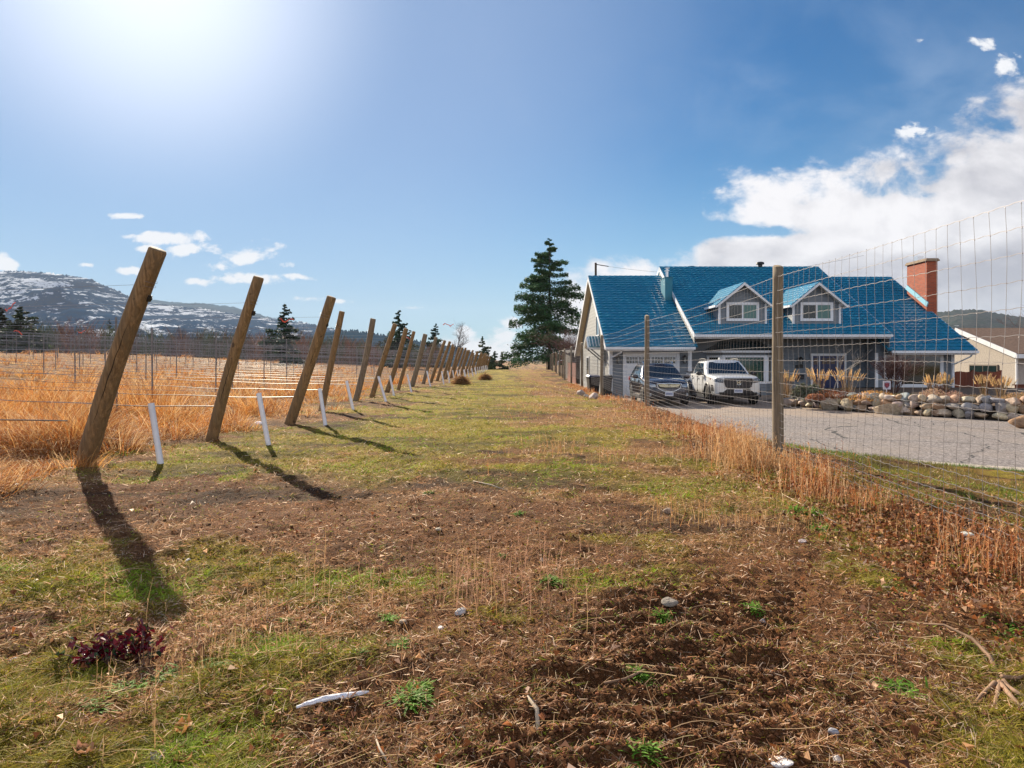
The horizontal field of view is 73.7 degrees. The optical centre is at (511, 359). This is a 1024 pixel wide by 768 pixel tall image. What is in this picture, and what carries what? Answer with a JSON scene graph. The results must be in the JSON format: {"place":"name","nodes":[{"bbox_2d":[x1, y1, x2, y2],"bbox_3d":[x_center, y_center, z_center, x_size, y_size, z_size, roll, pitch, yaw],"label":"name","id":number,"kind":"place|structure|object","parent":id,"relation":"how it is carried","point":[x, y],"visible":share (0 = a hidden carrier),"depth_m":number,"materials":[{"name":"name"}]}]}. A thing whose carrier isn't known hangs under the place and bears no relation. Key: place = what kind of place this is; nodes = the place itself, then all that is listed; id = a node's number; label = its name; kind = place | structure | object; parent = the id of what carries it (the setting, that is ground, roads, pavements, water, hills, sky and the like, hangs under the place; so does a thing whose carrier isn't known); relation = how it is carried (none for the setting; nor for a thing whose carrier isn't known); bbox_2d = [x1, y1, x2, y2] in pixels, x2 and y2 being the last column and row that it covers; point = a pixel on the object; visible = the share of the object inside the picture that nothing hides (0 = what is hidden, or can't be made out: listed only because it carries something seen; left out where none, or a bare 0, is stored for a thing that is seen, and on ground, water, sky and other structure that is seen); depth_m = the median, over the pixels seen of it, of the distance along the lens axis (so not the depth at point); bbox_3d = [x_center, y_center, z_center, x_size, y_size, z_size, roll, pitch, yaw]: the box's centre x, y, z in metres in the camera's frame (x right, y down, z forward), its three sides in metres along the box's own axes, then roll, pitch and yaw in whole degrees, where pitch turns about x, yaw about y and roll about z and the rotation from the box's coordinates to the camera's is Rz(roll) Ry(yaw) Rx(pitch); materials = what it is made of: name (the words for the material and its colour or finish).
{"place":"outdoors","nodes":[
{"label":"outdoors","id":0,"kind":"place"},
{"bbox_2d":[0,270,343,358],"bbox_3d":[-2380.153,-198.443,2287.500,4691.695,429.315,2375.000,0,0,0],"label":"snowy hill","id":1,"kind":"structure","parent":0,"point":[76,297],"depth_m":2279.91,"materials":[{"name":"snow"}]},
{"bbox_2d":[150,300,277,319],"bbox_3d":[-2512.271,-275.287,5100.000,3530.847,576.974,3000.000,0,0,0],"label":"ridge","id":2,"kind":"structure","parent":0,"point":[225,308],"depth_m":5926.09,"materials":[{"name":"snow"}]},
{"bbox_2d":[0,348,459,510],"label":"golden grass","id":3,"kind":"structure","parent":0,"point":[20,440],"depth_m":13.09,"materials":[{"name":"plant"}]},
{"bbox_2d":[296,329,478,366],"bbox_3d":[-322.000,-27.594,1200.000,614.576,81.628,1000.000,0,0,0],"label":"hill","id":4,"kind":"structure","parent":0,"point":[350,334],"depth_m":1434.36,"materials":[{"name":"plant"}]},
{"bbox_2d":[0,352,1023,767],"bbox_3d":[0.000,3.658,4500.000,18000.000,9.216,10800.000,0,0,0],"label":"ground","id":5,"kind":"structure","parent":0,"point":[226,490],"depth_m":4.04,"materials":[{"name":"plant"}]},
{"bbox_2d":[0,308,15,349],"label":"conifer tree","id":6,"kind":"object","parent":5,"relation":"on","point":[3,319],"visible":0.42,"depth_m":79.79,"materials":[{"name":"green plant"}]},
{"bbox_2d":[0,307,53,352],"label":"conifer tree","id":7,"kind":"object","parent":5,"relation":"on","point":[20,320],"visible":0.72,"depth_m":74.53,"materials":[{"name":"green plant"}]},
{"bbox_2d":[72,739,93,753],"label":"fallen leaf","id":8,"kind":"object","parent":5,"relation":"on","point":[89,746],"visible":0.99,"depth_m":2.03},
{"bbox_2d":[68,695,116,712],"bbox_3d":[-1.425,1.177,2.313,0.141,0.048,0.154,0,0,-41],"label":"green weed","id":9,"kind":"object","parent":5,"relation":"on","point":[93,704],"visible":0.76,"depth_m":2.32,"materials":[{"name":"green plant"}]},
{"bbox_2d":[55,617,173,670],"bbox_3d":[-1.589,1.142,2.761,0.495,0.201,0.218,0,0,0],"label":"red leaf shrub","id":10,"kind":"object","parent":5,"relation":"on","point":[99,649],"visible":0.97,"depth_m":2.75,"materials":[{"name":"plant"}]},
{"bbox_2d":[75,246,166,465],"bbox_3d":[-4.330,0.087,7.476,1.305,2.601,0.231,0,0,20],"label":"end post","id":11,"kind":"object","parent":5,"relation":"on","point":[140,297],"visible":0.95,"depth_m":7.38,"materials":[{"name":"brown wood"}]},
{"bbox_2d":[0,285,125,420],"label":"row wires","id":12,"kind":"object","parent":11,"relation":"attached to","point":[55,349],"visible":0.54,"depth_m":7.83,"materials":[{"name":"grey"}]},
{"bbox_2d":[105,677,147,696],"bbox_3d":[-1.409,1.207,2.497,0.167,0.049,0.167,0,0,0],"label":"green weed","id":13,"kind":"object","parent":5,"relation":"on","point":[132,686],"visible":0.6,"depth_m":2.51,"materials":[{"name":"green plant"}]},
{"bbox_2d":[131,351,163,463],"bbox_3d":[-4.106,0.501,7.688,0.213,1.423,0.494,0,0,0],"label":"vine guard","id":14,"kind":"object","parent":5,"relation":"on","point":[155,433],"visible":0.95,"depth_m":7.85,"materials":[{"name":"white plastic"}]},
{"bbox_2d":[136,663,179,690],"bbox_3d":[-1.319,1.202,2.570,0.212,0.050,0.187,0,0,0],"label":"green weed","id":15,"kind":"object","parent":5,"relation":"on","point":[169,672],"visible":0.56,"depth_m":2.60,"materials":[{"name":"green plant"}]},
{"bbox_2d":[3,316,443,367],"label":"thicket","id":16,"kind":"object","parent":5,"relation":"on","point":[358,345],"visible":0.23,"depth_m":100.32,"materials":[{"name":"plant"}]},
{"bbox_2d":[205,276,263,440],"bbox_3d":[-4.107,0.068,10.037,1.053,2.578,0.196,0,0,20],"label":"end post","id":17,"kind":"object","parent":5,"relation":"on","point":[227,378],"visible":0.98,"depth_m":9.96,"materials":[{"name":"brown wood"}]},
{"bbox_2d":[0,303,227,406],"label":"row wires","id":18,"kind":"object","parent":17,"relation":"attached to","point":[131,350],"visible":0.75,"depth_m":10.65,"materials":[{"name":"grey"}]},
{"bbox_2d":[241,349,270,444],"bbox_3d":[-3.711,0.489,9.750,0.765,1.436,0.111,0,0,34],"label":"vine guard","id":19,"kind":"object","parent":5,"relation":"on","point":[263,419],"visible":1,"depth_m":9.58,"materials":[{"name":"white plastic"}]},
{"bbox_2d":[258,304,304,365],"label":"conifer tree","id":20,"kind":"object","parent":5,"relation":"on","point":[288,337],"visible":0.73,"depth_m":77.42,"materials":[{"name":"green plant"}]},
{"bbox_2d":[284,295,335,423],"bbox_3d":[-3.763,0.104,12.639,1.149,2.562,0.201,0,0,20],"label":"end post","id":21,"kind":"object","parent":5,"relation":"on","point":[306,374],"visible":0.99,"depth_m":12.56,"materials":[{"name":"brown wood"}]},
{"bbox_2d":[0,317,302,397],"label":"row wires","id":22,"kind":"object","parent":21,"relation":"attached to","point":[156,367],"visible":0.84,"depth_m":13.89,"materials":[{"name":"grey"}]},
{"bbox_2d":[315,358,326,425],"bbox_3d":[-3.515,0.511,12.469,0.359,1.400,0.081,0,0,31],"label":"vine guard","id":23,"kind":"object","parent":5,"relation":"on","point":[322,406],"visible":0.91,"depth_m":12.41,"materials":[{"name":"white plastic"}]},
{"bbox_2d":[318,311,344,410],"bbox_3d":[-4.223,0.126,15.899,0.737,2.519,0.152,0,0,20],"label":"end post","id":24,"kind":"object","parent":5,"relation":"on","point":[330,365],"visible":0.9,"depth_m":15.83,"materials":[{"name":"brown wood"}]},
{"bbox_2d":[0,327,326,389],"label":"row wires","id":25,"kind":"object","parent":24,"relation":"attached to","point":[183,366],"visible":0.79,"depth_m":17.17,"materials":[{"name":"grey"}]},
{"bbox_2d":[296,691,368,707],"bbox_3d":[-0.622,1.176,2.379,0.252,0.022,0.024,0,0,-27],"label":"broken tube","id":26,"kind":"object","parent":5,"relation":"on","point":[327,697],"visible":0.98,"depth_m":2.37,"materials":[{"name":"plastic"}]},
{"bbox_2d":[353,318,375,400],"bbox_3d":[-4.258,0.089,19.612,0.788,2.560,0.215,0,0,20],"label":"end post","id":27,"kind":"object","parent":5,"relation":"on","point":[362,373],"visible":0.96,"depth_m":19.55,"materials":[{"name":"brown wood"}]},
{"bbox_2d":[0,329,357,384],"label":"row wires","id":28,"kind":"object","parent":27,"relation":"attached to","point":[178,363],"visible":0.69,"depth_m":21.56,"materials":[{"name":"grey"}]},
{"bbox_2d":[5,508,746,763],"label":"shadow weeds","id":29,"kind":"object","parent":5,"relation":"on","point":[231,639],"visible":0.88,"depth_m":2.90,"materials":[{"name":"plant"}]},
{"bbox_2d":[369,323,396,397],"bbox_3d":[-4.183,0.103,22.041,1.056,2.550,0.179,0,0,21],"label":"end post","id":30,"kind":"object","parent":5,"relation":"on","point":[383,359],"visible":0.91,"depth_m":21.96,"materials":[{"name":"brown wood"}]},
{"bbox_2d":[0,331,386,381],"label":"row wires","id":31,"kind":"object","parent":30,"relation":"attached to","point":[212,362],"visible":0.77,"depth_m":24.46,"materials":[{"name":"grey"}]},
{"bbox_2d":[384,328,407,391],"bbox_3d":[-4.216,0.111,24.776,1.014,2.523,0.211,0,0,19],"label":"end post","id":32,"kind":"object","parent":5,"relation":"on","point":[397,358],"visible":0.89,"depth_m":24.70,"materials":[{"name":"brown wood"}]},
{"bbox_2d":[0,332,400,378],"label":"row wires","id":33,"kind":"object","parent":32,"relation":"attached to","point":[176,354],"visible":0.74,"depth_m":28.41,"materials":[{"name":"grey"}]},
{"bbox_2d":[384,310,414,367],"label":"conifer tree","id":34,"kind":"object","parent":5,"relation":"on","point":[396,344],"visible":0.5,"depth_m":87.65,"materials":[{"name":"green plant"}]},
{"bbox_2d":[396,331,414,389],"bbox_3d":[-4.246,0.133,27.176,0.897,2.548,0.154,0,0,19],"label":"end post","id":35,"kind":"object","parent":5,"relation":"on","point":[405,361],"visible":0.9,"depth_m":27.11,"materials":[{"name":"brown wood"}]},
{"bbox_2d":[3,332,382,377],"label":"row wires","id":36,"kind":"object","parent":35,"relation":"attached to","point":[197,360],"visible":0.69,"depth_m":30.75,"materials":[{"name":"grey"}]},
{"bbox_2d":[382,682,438,715],"bbox_3d":[-0.348,1.185,2.391,0.212,0.064,0.204,0,0,-20],"label":"green weed","id":37,"kind":"object","parent":5,"relation":"on","point":[416,695],"visible":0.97,"depth_m":2.38,"materials":[{"name":"green plant"}]},
{"bbox_2d":[410,334,426,386],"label":"end post","id":38,"kind":"object","parent":5,"relation":"on","point":[418,361],"visible":0.9,"depth_m":30.80,"materials":[{"name":"brown wood"}]},
{"bbox_2d":[1,331,411,375],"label":"row wires","id":39,"kind":"object","parent":38,"relation":"attached to","point":[214,354],"visible":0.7,"depth_m":34.60,"materials":[{"name":"grey"}]},
{"bbox_2d":[421,337,437,383],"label":"end post","id":40,"kind":"object","parent":5,"relation":"on","point":[429,360],"visible":0.85,"depth_m":34.78,"materials":[{"name":"brown wood"}]},
{"bbox_2d":[5,331,431,374],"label":"row wires","id":41,"kind":"object","parent":40,"relation":"attached to","point":[219,358],"visible":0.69,"depth_m":39.45,"materials":[{"name":"grey"}]},
{"bbox_2d":[424,324,444,367],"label":"conifer tree","id":42,"kind":"object","parent":5,"relation":"on","point":[434,334],"visible":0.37,"depth_m":111.65,"materials":[{"name":"green plant"}]},
{"bbox_2d":[430,340,445,382],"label":"end post","id":43,"kind":"object","parent":5,"relation":"on","point":[437,362],"visible":0.96,"depth_m":37.95,"materials":[{"name":"brown wood"}]},
{"bbox_2d":[3,331,432,373],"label":"row wires","id":44,"kind":"object","parent":43,"relation":"attached to","point":[242,358],"visible":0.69,"depth_m":42.38,"materials":[{"name":"grey"}]},
{"bbox_2d":[436,341,450,380],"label":"end post","id":45,"kind":"object","parent":5,"relation":"on","point":[443,361],"visible":0.88,"depth_m":41.14,"materials":[{"name":"brown wood"}]},
{"bbox_2d":[5,332,441,373],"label":"row wires","id":46,"kind":"object","parent":45,"relation":"attached to","point":[240,357],"visible":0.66,"depth_m":46.12,"materials":[{"name":"grey"}]},
{"bbox_2d":[441,344,453,379],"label":"end post","id":47,"kind":"object","parent":5,"relation":"on","point":[448,360],"visible":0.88,"depth_m":44.39,"materials":[{"name":"brown wood"}]},
{"bbox_2d":[7,332,441,372],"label":"row wires","id":48,"kind":"object","parent":47,"relation":"attached to","point":[258,362],"visible":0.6,"depth_m":49.47,"materials":[{"name":"grey"}]},
{"bbox_2d":[444,346,454,378],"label":"end post","id":49,"kind":"object","parent":5,"relation":"on","point":[449,366],"visible":0.68,"depth_m":47.82,"materials":[{"name":"brown wood"}]},
{"bbox_2d":[0,333,449,371],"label":"row wires","id":50,"kind":"object","parent":49,"relation":"attached to","point":[242,353],"visible":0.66,"depth_m":53.61,"materials":[{"name":"grey"}]},
{"bbox_2d":[450,373,471,384],"bbox_3d":[-2.523,1.021,34.009,1.248,0.954,1.180,0,0,0],"label":"dead grass heap","id":51,"kind":"object","parent":5,"relation":"on","point":[461,379],"visible":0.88,"depth_m":33.83,"materials":[{"name":"plant"}]},
{"bbox_2d":[474,336,495,369],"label":"conifer tree","id":52,"kind":"object","parent":5,"relation":"on","point":[484,349],"visible":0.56,"depth_m":134.85,"materials":[{"name":"green plant"}]},
{"bbox_2d":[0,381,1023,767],"bbox_3d":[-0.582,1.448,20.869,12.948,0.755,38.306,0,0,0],"label":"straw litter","id":53,"kind":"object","parent":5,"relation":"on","point":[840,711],"visible":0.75,"depth_m":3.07,"materials":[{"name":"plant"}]},
{"bbox_2d":[0,400,1023,767],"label":"leaf litter","id":54,"kind":"object","parent":5,"relation":"on","point":[934,544],"visible":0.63,"depth_m":4.06,"materials":[{"name":"plant"}]},
{"bbox_2d":[1,452,1023,767],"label":"soil crumbs","id":55,"kind":"object","parent":5,"relation":"on","point":[605,742],"visible":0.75,"depth_m":2.44,"materials":[{"name":"soil"}]},
{"bbox_2d":[274,510,773,654],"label":"seed stalks","id":56,"kind":"object","parent":5,"relation":"on","point":[468,571],"visible":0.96,"depth_m":3.48,"materials":[{"name":"plant"}]},
{"bbox_2d":[527,695,539,729],"bbox_3d":[0.080,1.198,2.316,0.034,0.065,0.135,0,0,-14],"label":"stick","id":57,"kind":"object","parent":5,"relation":"on","point":[536,709],"visible":0.94,"depth_m":2.32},
{"bbox_2d":[500,238,584,369],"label":"fir tree","id":58,"kind":"object","parent":5,"relation":"on","point":[541,310],"visible":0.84,"depth_m":110.82,"materials":[{"name":"green plant"}]},
{"bbox_2d":[525,325,576,362],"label":"tree","id":59,"kind":"object","parent":5,"relation":"on","point":[566,345],"visible":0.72,"depth_m":79.53,"materials":[{"name":"plant"}]},
{"bbox_2d":[568,362,579,383],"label":"wooden fence","id":60,"kind":"object","parent":5,"relation":"on","point":[574,379],"visible":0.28,"depth_m":50.74,"materials":[{"name":"wood"}]},
{"bbox_2d":[621,664,654,686],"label":"green weed","id":61,"kind":"object","parent":5,"relation":"on","point":[639,675],"visible":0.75,"depth_m":2.60,"materials":[{"name":"green plant"}]},
{"bbox_2d":[609,737,668,767],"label":"green weed","id":62,"kind":"object","parent":5,"relation":"on","point":[650,748],"visible":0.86,"depth_m":2.13,"materials":[{"name":"green plant"}]},
{"bbox_2d":[649,607,673,625],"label":"green weed","id":63,"kind":"object","parent":5,"relation":"on","point":[663,616],"visible":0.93,"depth_m":3.17,"materials":[{"name":"green plant"}]},
{"bbox_2d":[487,378,928,540],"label":"lane weeds","id":64,"kind":"object","parent":5,"relation":"on","point":[719,521],"visible":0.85,"depth_m":5.96,"materials":[{"name":"plant"}]},
{"bbox_2d":[662,419,820,470],"bbox_3d":[2.640,0.962,7.824,1.722,0.552,1.386,0,0,0],"label":"weed clump","id":65,"kind":"object","parent":5,"relation":"on","point":[743,444],"visible":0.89,"depth_m":7.69,"materials":[{"name":"plant"}]},
{"bbox_2d":[738,600,768,619],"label":"green weed","id":66,"kind":"object","parent":5,"relation":"on","point":[755,608],"visible":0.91,"depth_m":3.29,"materials":[{"name":"green plant"}]},
{"bbox_2d":[574,256,978,395],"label":"house","id":67,"kind":"structure","parent":5,"relation":"on","point":[612,305],"depth_m":35.20,"materials":[{"name":"blue metal"}]},
{"bbox_2d":[623,352,679,395],"bbox_3d":[6.950,0.710,34.108,2.820,2.180,0.095,0,0,0],"label":"garage door","id":68,"kind":"structure","parent":67,"relation":"in","point":[662,358],"depth_m":34.08,"materials":[{"name":"white paint"}]},
{"bbox_2d":[703,341,771,383],"bbox_3d":[11.725,0.135,34.746,3.798,2.170,0.952,0,0,0],"label":"bay window","id":69,"kind":"structure","parent":67,"relation":"in","point":[753,362],"depth_m":34.49,"materials":[{"name":"white paint"}]},
{"bbox_2d":[898,355,943,386],"bbox_3d":[20.460,0.530,34.178,2.260,1.720,0.060,0,0,0],"label":"window","id":70,"kind":"structure","parent":67,"relation":"in","point":[938,368],"depth_m":34.18,"materials":[{"name":"glass"}]},
{"bbox_2d":[769,756,793,767],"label":"stone","id":71,"kind":"object","parent":5,"relation":"on","point":[789,763],"visible":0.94,"depth_m":2.07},
{"bbox_2d":[546,200,1023,547],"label":"deer fence","id":72,"kind":"object","parent":5,"relation":"on","point":[777,404],"visible":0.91,"depth_m":8.44,"materials":[{"name":"grey metal"}]},
{"bbox_2d":[783,369,800,397],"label":"plume grass","id":73,"kind":"object","parent":5,"relation":"on","point":[786,387],"depth_m":25.26,"materials":[{"name":"plant"}]},
{"bbox_2d":[563,383,1023,625],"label":"dry grass","id":74,"kind":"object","parent":5,"relation":"on","point":[705,430],"visible":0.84,"depth_m":5.92,"materials":[{"name":"plant"}]},
{"bbox_2d":[781,503,822,515],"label":"green weed","id":75,"kind":"object","parent":5,"relation":"on","point":[795,507],"visible":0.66,"depth_m":5.38,"materials":[{"name":"green plant"}]},
{"bbox_2d":[820,398,838,409],"bbox_3d":[11.379,1.607,24.480,0.465,0.496,0.680,0,0,-40],"label":"boulder","id":76,"kind":"object","parent":5,"relation":"on","point":[827,405],"visible":0.84,"depth_m":24.33,"materials":[{"name":"stone"}]},
{"bbox_2d":[746,435,1023,513],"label":"verge grass","id":77,"kind":"structure","parent":5,"relation":"on","point":[931,471],"depth_m":8.60,"materials":[{"name":"plant"}]},
{"bbox_2d":[872,403,903,414],"bbox_3d":[12.690,1.671,22.654,1.223,0.481,0.704,0,0,0],"label":"boulder","id":78,"kind":"object","parent":5,"relation":"on","point":[891,408],"visible":0.73,"depth_m":22.41,"materials":[{"name":"stone"}]},
{"bbox_2d":[770,387,1023,405],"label":"garden bed","id":79,"kind":"object","parent":5,"relation":"on","point":[963,390],"visible":0.22,"depth_m":30.62,"materials":[{"name":"soil"}]},
{"bbox_2d":[806,368,831,390],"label":"plume grass","id":80,"kind":"object","parent":79,"relation":"on","point":[819,379],"depth_m":25.53,"materials":[{"name":"plant"}]},
{"bbox_2d":[868,350,929,393],"bbox_3d":[15.420,0.513,27.552,2.298,1.888,2.289,0,0,-34],"label":"bare bush","id":81,"kind":"object","parent":79,"relation":"on","point":[899,370],"visible":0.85,"depth_m":27.29,"materials":[{"name":"plant"}]},
{"bbox_2d":[873,676,927,698],"bbox_3d":[1.422,1.202,2.495,0.212,0.065,0.266,0,0,0],"label":"green weed","id":82,"kind":"object","parent":5,"relation":"on","point":[901,684],"visible":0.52,"depth_m":2.51,"materials":[{"name":"green plant"}]},
{"bbox_2d":[784,392,1023,420],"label":"stone wall","id":83,"kind":"structure","parent":5,"relation":"on","point":[1006,407],"depth_m":21.38,"materials":[{"name":"grey"}]},
{"bbox_2d":[790,382,825,399],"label":"silver shrub","id":84,"kind":"object","parent":83,"relation":"on","point":[802,387],"visible":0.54,"depth_m":25.05,"materials":[{"name":"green plant"}]},
{"bbox_2d":[923,623,1000,679],"bbox_3d":[1.874,1.180,2.786,0.117,0.075,0.476,0,0,0],"label":"stick","id":85,"kind":"object","parent":5,"relation":"on","point":[983,649],"visible":0.8,"depth_m":2.82,"materials":[{"name":"wood"}]},
{"bbox_2d":[954,328,1023,387],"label":"neighbour house","id":86,"kind":"structure","parent":5,"relation":"on","point":[996,347],"depth_m":39.31,"materials":[{"name":"beige paint"}]},
{"bbox_2d":[969,364,997,371],"bbox_3d":[27.464,0.750,39.800,0.068,0.940,2.400,0,0,0],"label":"window","id":87,"kind":"structure","parent":86,"relation":"in","point":[978,368],"depth_m":39.72,"materials":[{"name":"brown"}]},
{"bbox_2d":[955,370,1023,388],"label":"board fence","id":88,"kind":"object","parent":5,"relation":"on","point":[967,378],"visible":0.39,"depth_m":35.50,"materials":[{"name":"wood"}]},
{"bbox_2d":[972,674,1023,720],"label":"root stump","id":89,"kind":"object","parent":5,"relation":"on","point":[1004,683],"visible":0.84,"depth_m":2.48,"materials":[{"name":"wood"}]},
{"bbox_2d":[979,612,1023,641],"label":"green weed","id":90,"kind":"object","parent":5,"relation":"on","point":[1010,625],"visible":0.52,"depth_m":3.01,"materials":[{"name":"green plant"}]},
{"bbox_2d":[0,380,1023,767],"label":"short grass","id":91,"kind":"structure","parent":0,"point":[156,746],"depth_m":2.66,"materials":[{"name":"plant"}]},
{"bbox_2d":[0,0,1023,359],"label":"sky","id":92,"kind":"structure","parent":0,"point":[381,158],"materials":[{"name":"blue"}]},
{"bbox_2d":[567,380,1023,467],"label":"road","id":93,"kind":"structure","parent":0,"point":[1008,444],"depth_m":17.36,"materials":[{"name":"asphalt"}]},
{"bbox_2d":[586,374,599,393],"bbox_3d":[4.116,1.275,34.639,0.620,1.049,0.798,0,0,-6],"label":"wheeled bin","id":94,"kind":"object","parent":93,"relation":"on","point":[590,379],"visible":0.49,"depth_m":34.32,"materials":[{"name":"black plastic"}]},
{"bbox_2d":[604,375,612,395],"bbox_3d":[4.666,1.275,33.738,0.620,1.049,0.797,0,0,9],"label":"wheeled bin","id":95,"kind":"object","parent":93,"relation":"on","point":[608,383],"visible":0.46,"depth_m":33.41,"materials":[{"name":"black plastic"}]},
{"bbox_2d":[629,361,689,404],"bbox_3d":[6.130,0.931,28.768,2.393,1.737,4.683,0,0,1],"label":"suv","id":96,"kind":"object","parent":93,"relation":"on","point":[665,389],"visible":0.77,"depth_m":27.22,"materials":[{"name":"blue metal"}]},
{"bbox_2d":[684,358,760,403],"bbox_3d":[9.000,0.847,29.503,2.513,1.906,5.394,0,0,2],"label":"pickup truck","id":97,"kind":"object","parent":93,"relation":"on","point":[748,382],"visible":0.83,"depth_m":27.68,"materials":[{"name":"white paint"}]},
{"bbox_2d":[893,458,1023,471],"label":"kerb","id":98,"kind":"structure","parent":93,"relation":"on","point":[1000,467],"depth_m":11.32,"materials":[{"name":"concrete"}]},
{"bbox_2d":[1008,415,1023,427],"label":"boulder","id":99,"kind":"object","parent":93,"relation":"on","point":[1018,422],"visible":0.94,"depth_m":17.94,"materials":[{"name":"stone"}]},
{"bbox_2d":[828,368,864,391],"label":"plume grass","id":100,"kind":"object","parent":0,"point":[845,378],"depth_m":25.37,"materials":[{"name":"plant"}]},
{"bbox_2d":[922,374,943,388],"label":"plume grass","id":101,"kind":"object","parent":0,"point":[937,380],"depth_m":24.92,"materials":[{"name":"plant"}]},
{"bbox_2d":[937,309,1023,328],"bbox_3d":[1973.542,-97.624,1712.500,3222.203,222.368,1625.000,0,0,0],"label":"hill","id":102,"kind":"structure","parent":0,"point":[973,319],"depth_m":1876.29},
{"bbox_2d":[973,373,995,394],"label":"plume grass","id":103,"kind":"object","parent":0,"point":[981,380],"depth_m":25.97,"materials":[{"name":"plant"}]},
{"bbox_2d":[984,376,1016,397],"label":"plume grass","id":104,"kind":"object","parent":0,"point":[1008,382],"depth_m":25.02,"materials":[{"name":"plant"}]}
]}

